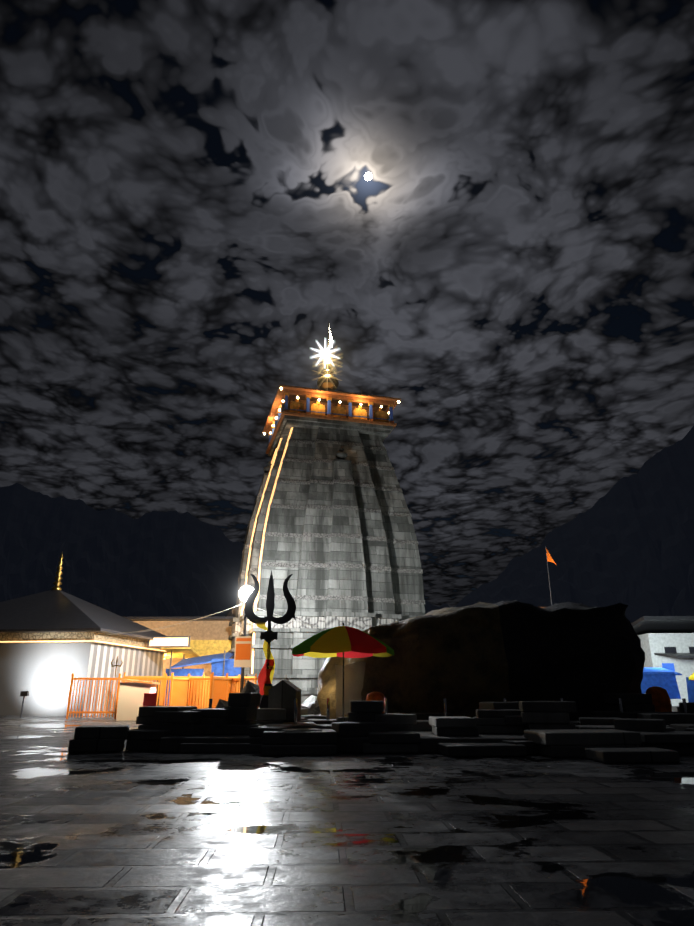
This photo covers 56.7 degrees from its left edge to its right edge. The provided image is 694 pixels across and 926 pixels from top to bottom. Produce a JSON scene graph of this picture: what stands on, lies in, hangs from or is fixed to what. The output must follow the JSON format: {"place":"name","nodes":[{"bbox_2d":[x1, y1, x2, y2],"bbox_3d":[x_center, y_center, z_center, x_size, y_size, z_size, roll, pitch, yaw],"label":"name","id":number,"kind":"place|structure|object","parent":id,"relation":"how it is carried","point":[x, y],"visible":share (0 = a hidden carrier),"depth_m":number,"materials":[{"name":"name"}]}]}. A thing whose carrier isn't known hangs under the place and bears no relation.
{"place":"outdoors","nodes":[
{"label":"outdoors","id":0,"kind":"place"},
{"bbox_2d":[0,483,448,616],"bbox_3d":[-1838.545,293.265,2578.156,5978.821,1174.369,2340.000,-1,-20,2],"label":"mountain","id":1,"kind":"structure","parent":0,"point":[175,563],"depth_m":2222.12,"materials":[{"name":"black stone"}]},
{"bbox_2d":[225,607,235,615],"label":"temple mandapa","id":2,"kind":"structure","parent":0,"point":[231,612],"depth_m":41.62,"materials":[{"name":"stone"}]},
{"bbox_2d":[0,714,693,925],"bbox_3d":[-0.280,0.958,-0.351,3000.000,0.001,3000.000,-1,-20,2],"label":"ground","id":3,"kind":"structure","parent":0,"point":[124,837],"depth_m":4.70,"materials":[{"name":"grey stone"}]},
{"bbox_2d":[20,691,28,717],"bbox_3d":[-12.937,9.634,25.649,0.300,1.000,0.120,-1,-20,2],"label":"sign","id":4,"kind":"object","parent":3,"relation":"on","point":[24,693],"visible":1,"depth_m":25.71,"materials":[{"name":"grey metal"}]},
{"bbox_2d":[0,551,166,715],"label":"pavilion building","id":5,"kind":"structure","parent":3,"relation":"on","point":[41,672],"depth_m":28.57,"materials":[{"name":"white paint"}]},
{"bbox_2d":[0,640,165,651],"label":"roof edge lights","id":6,"kind":"object","parent":5,"relation":"on","point":[85,641],"visible":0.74,"depth_m":28.46,"materials":[{"name":"yellow"}]},
{"bbox_2d":[147,636,190,647],"bbox_3d":[-9.037,9.076,32.612,2.200,0.550,0.070,-2,-20,5],"label":"lit sign board","id":7,"kind":"object","parent":5,"relation":"attached to","point":[167,641],"visible":0.86,"depth_m":32.58,"materials":[{"name":"white"}]},
{"bbox_2d":[105,603,244,634],"bbox_3d":[-8.267,6.869,28.066,8.781,1.087,0.016,-8,-21,20],"label":"cable","id":8,"kind":"object","parent":5,"relation":"attached to","point":[174,624],"visible":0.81,"depth_m":27.66,"materials":[{"name":"grey plastic"}]},
{"bbox_2d":[133,602,244,632],"bbox_3d":[-8.720,7.250,29.538,11.028,0.925,0.016,-13,-23,32],"label":"cable","id":9,"kind":"object","parent":5,"relation":"attached to","point":[187,622],"visible":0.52,"depth_m":28.46,"materials":[{"name":"grey plastic"}]},
{"bbox_2d":[116,678,159,720],"bbox_3d":[-7.795,8.774,23.874,1.299,1.438,1.200,1,-20,-3],"label":"kiosk","id":10,"kind":"object","parent":3,"relation":"on","point":[131,697],"visible":0.89,"depth_m":23.43,"materials":[{"name":"white"}]},
{"bbox_2d":[143,693,156,705],"bbox_3d":[-7.020,8.665,22.806,0.470,0.930,0.490,6,-20,-17],"label":"box","id":11,"kind":"object","parent":3,"relation":"on","point":[149,699],"visible":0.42,"depth_m":22.70,"materials":[{"name":"red"}]},
{"bbox_2d":[66,672,258,718],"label":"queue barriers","id":12,"kind":"object","parent":3,"relation":"on","point":[198,692],"visible":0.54,"depth_m":25.03,"materials":[{"name":"orange"}]},
{"bbox_2d":[111,656,122,677],"bbox_3d":[-9.063,8.007,25.248,0.480,0.800,0.040,-1,-20,2],"label":"trident","id":13,"kind":"object","parent":12,"relation":"attached to","point":[116,665],"visible":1,"depth_m":25.26,"materials":[{"name":"grey metal"}]},
{"bbox_2d":[124,616,234,705],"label":"building","id":14,"kind":"structure","parent":3,"relation":"on","point":[213,628],"depth_m":40.54,"materials":[{"name":"paint"}]},
{"bbox_2d":[161,640,240,705],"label":"tarp stalls","id":15,"kind":"object","parent":3,"relation":"on","point":[217,654],"visible":0.4,"depth_m":34.76,"materials":[{"name":"blue"}]},
{"bbox_2d":[216,681,262,707],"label":"stones","id":16,"kind":"object","parent":3,"relation":"on","point":[250,687],"visible":0.04,"depth_m":20.04,"materials":[{"name":"grey stone"}]},
{"bbox_2d":[234,585,252,691],"bbox_3d":[-4.191,7.574,26.091,0.700,5.178,0.680,-1,-20,2],"label":"lamp post","id":17,"kind":"object","parent":3,"relation":"on","point":[243,653],"depth_m":26.00,"materials":[{"name":"metal"}]},
{"bbox_2d":[244,570,295,707],"bbox_3d":[-1.883,4.396,15.465,1.279,3.637,0.320,1,-20,-2],"label":"trident","id":18,"kind":"object","parent":3,"relation":"on","point":[266,673],"visible":0.96,"depth_m":15.65,"materials":[{"name":"black metal"}]},
{"bbox_2d":[228,415,424,703],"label":"temple tower","id":19,"kind":"structure","parent":3,"relation":"on","point":[340,542],"depth_m":35.10,"materials":[{"name":"grey stone"}]},
{"bbox_2d":[241,427,292,673],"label":"light strips","id":20,"kind":"object","parent":19,"relation":"attached to","point":[261,552],"visible":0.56,"depth_m":36.25,"materials":[{"name":"yellow"}]},
{"bbox_2d":[263,446,346,472],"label":"rib kalashes","id":21,"kind":"object","parent":19,"relation":"on","point":[340,455],"visible":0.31,"depth_m":37.51,"materials":[{"name":"stone"}]},
{"bbox_2d":[262,385,400,453],"bbox_3d":[-1.276,-2.962,42.250,7.560,3.190,7.560,5,-20,-14],"label":"temple roof canopy","id":22,"kind":"object","parent":19,"relation":"on","point":[329,406],"visible":0.42,"depth_m":39.23,"materials":[{"name":"brown wood"}]},
{"bbox_2d":[317,349,338,390],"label":"roof finial","id":23,"kind":"object","parent":22,"relation":"on","point":[327,380],"visible":0.69,"depth_m":42.71,"materials":[{"name":"gold metal"}]},
{"bbox_2d":[328,321,332,348],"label":"tower flag","id":24,"kind":"object","parent":23,"relation":"attached to","point":[330,341],"visible":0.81,"depth_m":44.30,"materials":[{"name":"white fabric"}]},
{"bbox_2d":[263,387,399,434],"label":"string lights","id":25,"kind":"object","parent":22,"relation":"attached to","point":[297,397],"visible":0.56,"depth_m":39.63,"materials":[{"name":"beige"}]},
{"bbox_2d":[68,693,693,762],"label":"stone blocks","id":26,"kind":"structure","parent":3,"relation":"on","point":[638,729],"depth_m":11.54,"materials":[{"name":"black stone"}]},
{"bbox_2d":[268,680,301,719],"bbox_3d":[-1.364,5.196,14.104,0.660,0.820,0.440,-4,-20,11],"label":"stone shrine","id":27,"kind":"object","parent":26,"relation":"on","point":[283,694],"visible":0.83,"depth_m":13.94,"materials":[{"name":"grey stone"}]},
{"bbox_2d":[301,695,321,715],"bbox_3d":[-0.486,7.287,18.695,1.964,1.034,1.878,-9,-21,23],"label":"rock","id":28,"kind":"object","parent":26,"relation":"on","point":[311,703],"visible":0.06,"depth_m":18.62,"materials":[{"name":"grey stone"}]},
{"bbox_2d":[291,623,393,720],"bbox_3d":[-0.077,4.488,13.887,2.176,2.010,2.176,11,-22,-29],"label":"umbrella","id":29,"kind":"object","parent":26,"relation":"on","point":[343,641],"visible":1,"depth_m":13.47,"materials":[{"name":"multicoloured fabric"}]},
{"bbox_2d":[366,691,384,713],"bbox_3d":[0.693,5.809,15.417,0.496,0.617,0.445,-1,-20,2],"label":"orange wrap","id":30,"kind":"object","parent":26,"relation":"on","point":[376,696],"visible":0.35,"depth_m":15.31,"materials":[{"name":"fabric"}]},
{"bbox_2d":[209,698,687,723],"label":"bollards","id":31,"kind":"object","parent":26,"relation":"on","point":[445,706],"visible":0.27,"depth_m":13.98,"materials":[{"name":"black metal"}]},
{"bbox_2d":[646,686,671,711],"bbox_3d":[7.613,5.867,15.704,0.550,0.772,0.519,-1,-20,2],"label":"orange wrap","id":32,"kind":"object","parent":26,"relation":"on","point":[661,700],"visible":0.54,"depth_m":15.52,"materials":[{"name":"fabric"}]},
{"bbox_2d":[317,600,644,720],"bbox_3d":[3.698,5.819,18.192,9.036,3.640,5.124,0,-20,-1],"label":"boulder","id":33,"kind":"object","parent":3,"relation":"on","point":[464,660],"visible":0.62,"depth_m":16.26,"materials":[{"name":"brown stone"}]},
{"bbox_2d":[335,662,365,716],"bbox_3d":[0.453,5.709,16.197,1.613,1.359,0.488,9,-21,-24],"label":"plastic sheet","id":34,"kind":"object","parent":33,"relation":"on","point":[354,673],"visible":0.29,"depth_m":16.04,"materials":[{"name":"white"}]},
{"bbox_2d":[545,546,555,604],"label":"flag","id":35,"kind":"object","parent":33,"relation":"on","point":[549,558],"visible":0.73,"depth_m":44.47,"materials":[{"name":"orange fabric"}]},
{"bbox_2d":[631,616,693,705],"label":"building","id":36,"kind":"structure","parent":3,"relation":"on","point":[667,642],"depth_m":39.83,"materials":[{"name":"grey"}]},
{"bbox_2d":[641,668,693,701],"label":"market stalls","id":37,"kind":"object","parent":3,"relation":"on","point":[664,678],"visible":0.12,"depth_m":30.03,"materials":[{"name":"blue fabric"}]},
{"bbox_2d":[0,0,693,606],"label":"sky","id":38,"kind":"structure","parent":0,"point":[486,207],"materials":[{"name":"grey"}]},
{"bbox_2d":[456,426,693,622],"bbox_3d":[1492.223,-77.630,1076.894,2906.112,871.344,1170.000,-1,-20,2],"label":"mountain","id":39,"kind":"structure","parent":0,"point":[629,541],"depth_m":882.04,"materials":[{"name":"stone"}]}
]}

